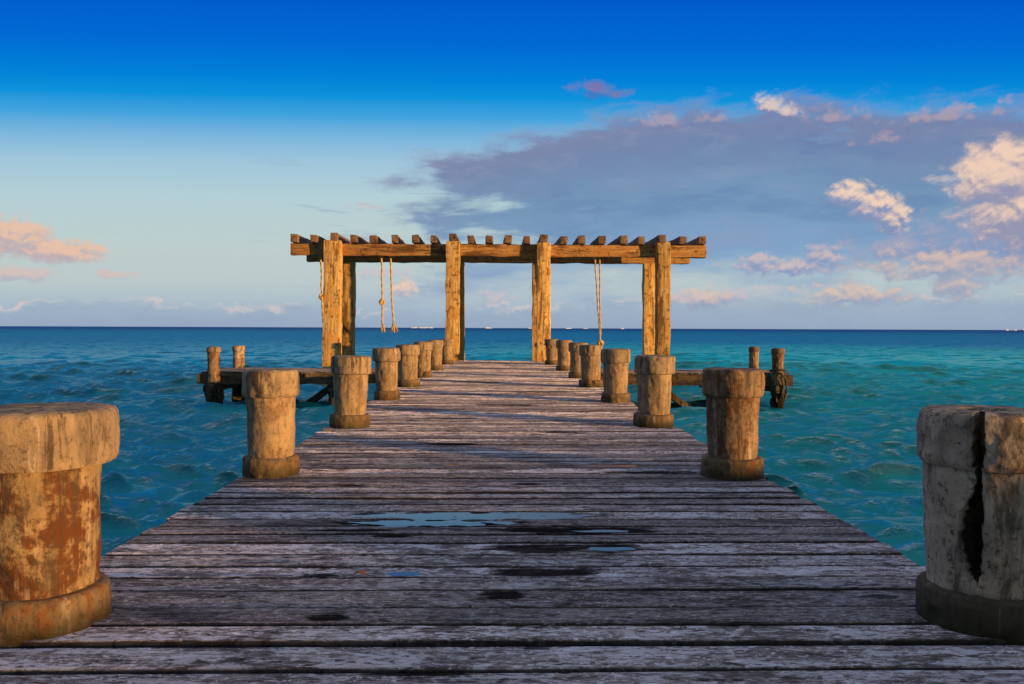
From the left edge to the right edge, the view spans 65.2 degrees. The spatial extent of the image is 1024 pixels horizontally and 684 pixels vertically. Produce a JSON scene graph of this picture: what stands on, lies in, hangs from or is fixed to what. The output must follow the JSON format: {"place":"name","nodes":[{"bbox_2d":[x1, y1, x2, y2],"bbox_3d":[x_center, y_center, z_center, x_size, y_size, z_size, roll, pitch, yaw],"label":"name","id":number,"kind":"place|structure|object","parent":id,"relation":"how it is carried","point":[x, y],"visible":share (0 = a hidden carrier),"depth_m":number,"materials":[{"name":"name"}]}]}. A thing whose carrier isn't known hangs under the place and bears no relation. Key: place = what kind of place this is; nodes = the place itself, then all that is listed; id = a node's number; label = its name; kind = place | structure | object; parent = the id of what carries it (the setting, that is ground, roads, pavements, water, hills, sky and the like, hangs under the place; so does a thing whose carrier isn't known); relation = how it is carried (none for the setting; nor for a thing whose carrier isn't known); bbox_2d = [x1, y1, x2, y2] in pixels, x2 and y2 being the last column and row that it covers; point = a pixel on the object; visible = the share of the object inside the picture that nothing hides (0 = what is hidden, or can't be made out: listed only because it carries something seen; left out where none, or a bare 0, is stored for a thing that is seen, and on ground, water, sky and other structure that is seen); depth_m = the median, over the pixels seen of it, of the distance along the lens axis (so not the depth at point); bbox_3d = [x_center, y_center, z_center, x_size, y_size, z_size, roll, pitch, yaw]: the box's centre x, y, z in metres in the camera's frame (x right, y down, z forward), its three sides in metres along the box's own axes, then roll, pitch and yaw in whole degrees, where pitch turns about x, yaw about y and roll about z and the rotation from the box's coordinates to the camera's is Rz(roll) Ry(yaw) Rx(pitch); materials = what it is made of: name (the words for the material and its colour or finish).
{"place":"outdoors","nodes":[
{"label":"outdoors","id":0,"kind":"place"},
{"bbox_2d":[0,326,1023,566],"bbox_3d":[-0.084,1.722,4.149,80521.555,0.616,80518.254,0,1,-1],"label":"sea","id":1,"kind":"structure","parent":0,"point":[837,435],"depth_m":22.09,"materials":[{"name":"liquid"}]},
{"bbox_2d":[203,346,223,403],"bbox_3d":[-6.672,1.593,17.924,0.462,2.988,0.476,0,1,-1],"label":"mooring post","id":2,"kind":"object","parent":1,"relation":"in","point":[215,394],"visible":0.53,"depth_m":17.79,"materials":[{"name":"wood"}]},
{"bbox_2d":[0,361,1023,683],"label":"pier","id":3,"kind":"structure","parent":1,"relation":"in","point":[258,581],"depth_m":3.25,"materials":[{"name":"grey wood"}]},
{"bbox_2d":[0,402,119,647],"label":"bollard","id":4,"kind":"object","parent":3,"relation":"on","point":[54,579],"visible":0.98,"depth_m":2.55,"materials":[{"name":"concrete"}]},
{"bbox_2d":[242,368,299,478],"bbox_3d":[-1.645,0.550,5.467,0.380,0.736,0.376,0,1,-1],"label":"bollard","id":5,"kind":"object","parent":3,"relation":"on","point":[269,394],"visible":0.99,"depth_m":5.33,"materials":[{"name":"concrete"}]},
{"bbox_2d":[196,368,375,405],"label":"side platform","id":6,"kind":"structure","parent":3,"relation":"attached to","point":[230,378],"depth_m":18.01,"materials":[{"name":"brown wood"}]},
{"bbox_2d":[231,345,244,401],"bbox_3d":[-6.667,1.567,19.537,0.384,2.972,0.399,0,1,-1],"label":"mooring post","id":7,"kind":"object","parent":6,"relation":"attached to","point":[238,358],"visible":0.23,"depth_m":19.40,"materials":[{"name":"brown wood"}]},
{"bbox_2d":[329,355,370,428],"bbox_3d":[-1.637,0.503,8.118,0.408,0.737,0.416,1,1,-1],"label":"bollard","id":8,"kind":"object","parent":3,"relation":"on","point":[350,373],"visible":0.99,"depth_m":7.96,"materials":[{"name":"wood"}]},
{"bbox_2d":[353,570,366,574],"bbox_3d":[-0.611,0.927,3.216,0.041,0.013,0.038,1,1,42],"label":"dry leaf","id":9,"kind":"object","parent":3,"relation":"on","point":[360,572],"visible":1,"depth_m":3.21,"materials":[{"name":"brown plant"}]},
{"bbox_2d":[372,347,400,399],"bbox_3d":[-1.751,0.448,11.165,0.391,0.741,0.394,-1,1,-1],"label":"bollard","id":10,"kind":"object","parent":3,"relation":"on","point":[386,359],"visible":0.91,"depth_m":11.03,"materials":[{"name":"wood"}]},
{"bbox_2d":[387,572,420,575],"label":"puddle","id":11,"kind":"object","parent":3,"relation":"on","point":[404,573],"visible":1,"depth_m":3.26,"materials":[{"name":"blue liquid"}]},
{"bbox_2d":[396,344,419,386],"bbox_3d":[-1.773,0.407,13.598,0.420,0.736,0.417,0,2,-1],"label":"bollard","id":12,"kind":"object","parent":3,"relation":"on","point":[408,368],"visible":0.83,"depth_m":13.44,"materials":[{"name":"wood"}]},
{"bbox_2d":[386,464,453,465],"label":"puddle","id":13,"kind":"object","parent":3,"relation":"on","point":[420,465],"visible":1,"depth_m":5.83,"materials":[{"name":"grey liquid"}]},
{"bbox_2d":[414,341,432,377],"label":"bollard","id":14,"kind":"object","parent":3,"relation":"on","point":[424,359],"visible":0.78,"depth_m":16.01,"materials":[{"name":"wood"}]},
{"bbox_2d":[350,520,517,526],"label":"puddle","id":15,"kind":"object","parent":3,"relation":"on","point":[396,523],"visible":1,"depth_m":4.10,"materials":[{"name":"blue liquid"}]},
{"bbox_2d":[428,340,442,370],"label":"bollard","id":16,"kind":"object","parent":3,"relation":"on","point":[436,358],"visible":0.82,"depth_m":18.70,"materials":[{"name":"wood"}]},
{"bbox_2d":[439,339,453,364],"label":"bollard","id":17,"kind":"object","parent":3,"relation":"on","point":[447,352],"visible":0.82,"depth_m":21.77,"materials":[{"name":"wood"}]},
{"bbox_2d":[350,512,597,519],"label":"puddle","id":18,"kind":"object","parent":3,"relation":"on","point":[469,515],"visible":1,"depth_m":4.27,"materials":[{"name":"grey liquid"}]},
{"bbox_2d":[459,468,531,469],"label":"puddle","id":19,"kind":"object","parent":3,"relation":"on","point":[492,468],"visible":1,"depth_m":5.71,"materials":[{"name":"grey liquid"}]},
{"bbox_2d":[290,233,706,386],"bbox_3d":[-0.401,-0.241,25.052,12.514,6.018,2.650,0,1,-1],"label":"pergola","id":20,"kind":"object","parent":3,"relation":"on","point":[656,257],"visible":0.88,"depth_m":23.99,"materials":[{"name":"brown wood"}]},
{"bbox_2d":[318,256,322,322],"bbox_3d":[-5.840,-1.071,24.830,0.367,3.942,0.225,0,1,-1],"label":"rope","id":21,"kind":"object","parent":20,"relation":"hanging from","point":[320,296],"visible":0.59,"depth_m":24.78,"materials":[{"name":"fabric"}]},
{"bbox_2d":[379,256,385,332],"bbox_3d":[-3.978,-1.639,24.526,0.195,2.710,0.175,0,1,-35],"label":"rope","id":22,"kind":"object","parent":20,"relation":"hanging from","point":[382,302],"visible":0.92,"depth_m":24.51,"materials":[{"name":"fabric"}]},
{"bbox_2d":[389,256,397,332],"bbox_3d":[-3.628,-1.640,24.539,0.244,2.710,0.206,-1,1,-42],"label":"rope","id":23,"kind":"object","parent":20,"relation":"hanging from","point":[393,329],"visible":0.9,"depth_m":24.52,"materials":[{"name":"fabric"}]},
{"bbox_2d":[594,258,603,345],"bbox_3d":[2.670,-1.414,24.659,0.333,3.118,0.201,0,1,-1],"label":"rope","id":24,"kind":"object","parent":20,"relation":"hanging from","point":[599,342],"visible":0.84,"depth_m":24.64,"materials":[{"name":"fabric"}]},
{"bbox_2d":[544,339,557,364],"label":"bollard","id":25,"kind":"object","parent":3,"relation":"on","point":[551,352],"visible":0.82,"depth_m":21.77,"materials":[{"name":"wood"}]},
{"bbox_2d":[556,340,571,370],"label":"bollard","id":26,"kind":"object","parent":3,"relation":"on","point":[563,357],"visible":0.81,"depth_m":18.67,"materials":[{"name":"wood"}]},
{"bbox_2d":[568,342,587,378],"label":"bollard","id":27,"kind":"object","parent":3,"relation":"on","point":[575,364],"visible":0.62,"depth_m":15.95,"materials":[{"name":"wood"}]},
{"bbox_2d":[579,345,602,387],"bbox_3d":[1.347,0.416,13.658,0.418,0.742,0.418,0,1,-1],"label":"bollard","id":28,"kind":"object","parent":3,"relation":"on","point":[590,366],"visible":0.94,"depth_m":13.50,"materials":[{"name":"wood"}]},
{"bbox_2d":[577,530,627,531],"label":"puddle","id":29,"kind":"object","parent":3,"relation":"on","point":[603,531],"visible":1,"depth_m":3.95,"materials":[{"name":"blue liquid"}]},
{"bbox_2d":[588,547,635,550],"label":"puddle","id":30,"kind":"object","parent":3,"relation":"on","point":[610,548],"visible":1,"depth_m":3.65,"materials":[{"name":"blue liquid"}]},
{"bbox_2d":[600,348,630,402],"bbox_3d":[1.411,0.462,10.902,0.408,0.746,0.408,0,1,-1],"label":"bollard","id":31,"kind":"object","parent":3,"relation":"on","point":[614,361],"visible":0.91,"depth_m":10.75,"materials":[{"name":"wood"}]},
{"bbox_2d":[581,465,656,466],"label":"puddle","id":32,"kind":"object","parent":3,"relation":"on","point":[618,465],"visible":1,"depth_m":5.85,"materials":[{"name":"grey liquid"}]},
{"bbox_2d":[633,355,674,427],"bbox_3d":[1.469,0.508,8.261,0.421,0.747,0.424,1,2,-1],"label":"bollard","id":33,"kind":"object","parent":3,"relation":"on","point":[654,376],"visible":1,"depth_m":8.11,"materials":[{"name":"wood"}]},
{"bbox_2d":[600,369,792,406],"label":"side platform","id":34,"kind":"structure","parent":3,"relation":"attached to","point":[686,377],"depth_m":18.14,"materials":[{"name":"brown wood"}]},
{"bbox_2d":[749,346,759,403],"bbox_3d":[5.931,1.609,19.646,0.343,3.001,0.350,1,1,41],"label":"mooring post","id":35,"kind":"object","parent":34,"relation":"attached to","point":[753,356],"visible":0.21,"depth_m":19.53,"materials":[{"name":"brown wood"}]},
{"bbox_2d":[700,367,764,480],"bbox_3d":[1.508,0.554,5.480,0.424,0.752,0.426,0,1,-1],"label":"bollard","id":36,"kind":"object","parent":3,"relation":"on","point":[733,395],"visible":0.98,"depth_m":5.32,"materials":[{"name":"concrete"}]},
{"bbox_2d":[915,404,1023,644],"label":"bollard","id":37,"kind":"object","parent":3,"relation":"on","point":[970,580],"visible":0.97,"depth_m":2.62,"materials":[{"name":"grey concrete"}]},
{"bbox_2d":[769,348,785,407],"bbox_3d":[6.013,1.629,18.157,0.367,2.991,0.387,0,1,-1],"label":"mooring post","id":38,"kind":"object","parent":1,"relation":"in","point":[776,400],"visible":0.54,"depth_m":18.03,"materials":[{"name":"brown wood"}]},
{"bbox_2d":[769,369,787,401],"bbox_3d":[6.014,0.965,18.092,0.380,0.745,0.479,0,1,-1],"label":"mooring rope","id":39,"kind":"object","parent":38,"relation":"attached to","point":[781,377],"visible":0.98,"depth_m":17.90,"materials":[{"name":"brown fabric"}]},
{"bbox_2d":[0,0,1023,329],"label":"sky","id":40,"kind":"structure","parent":0,"point":[839,164],"materials":[{"name":"blue"}]}
]}

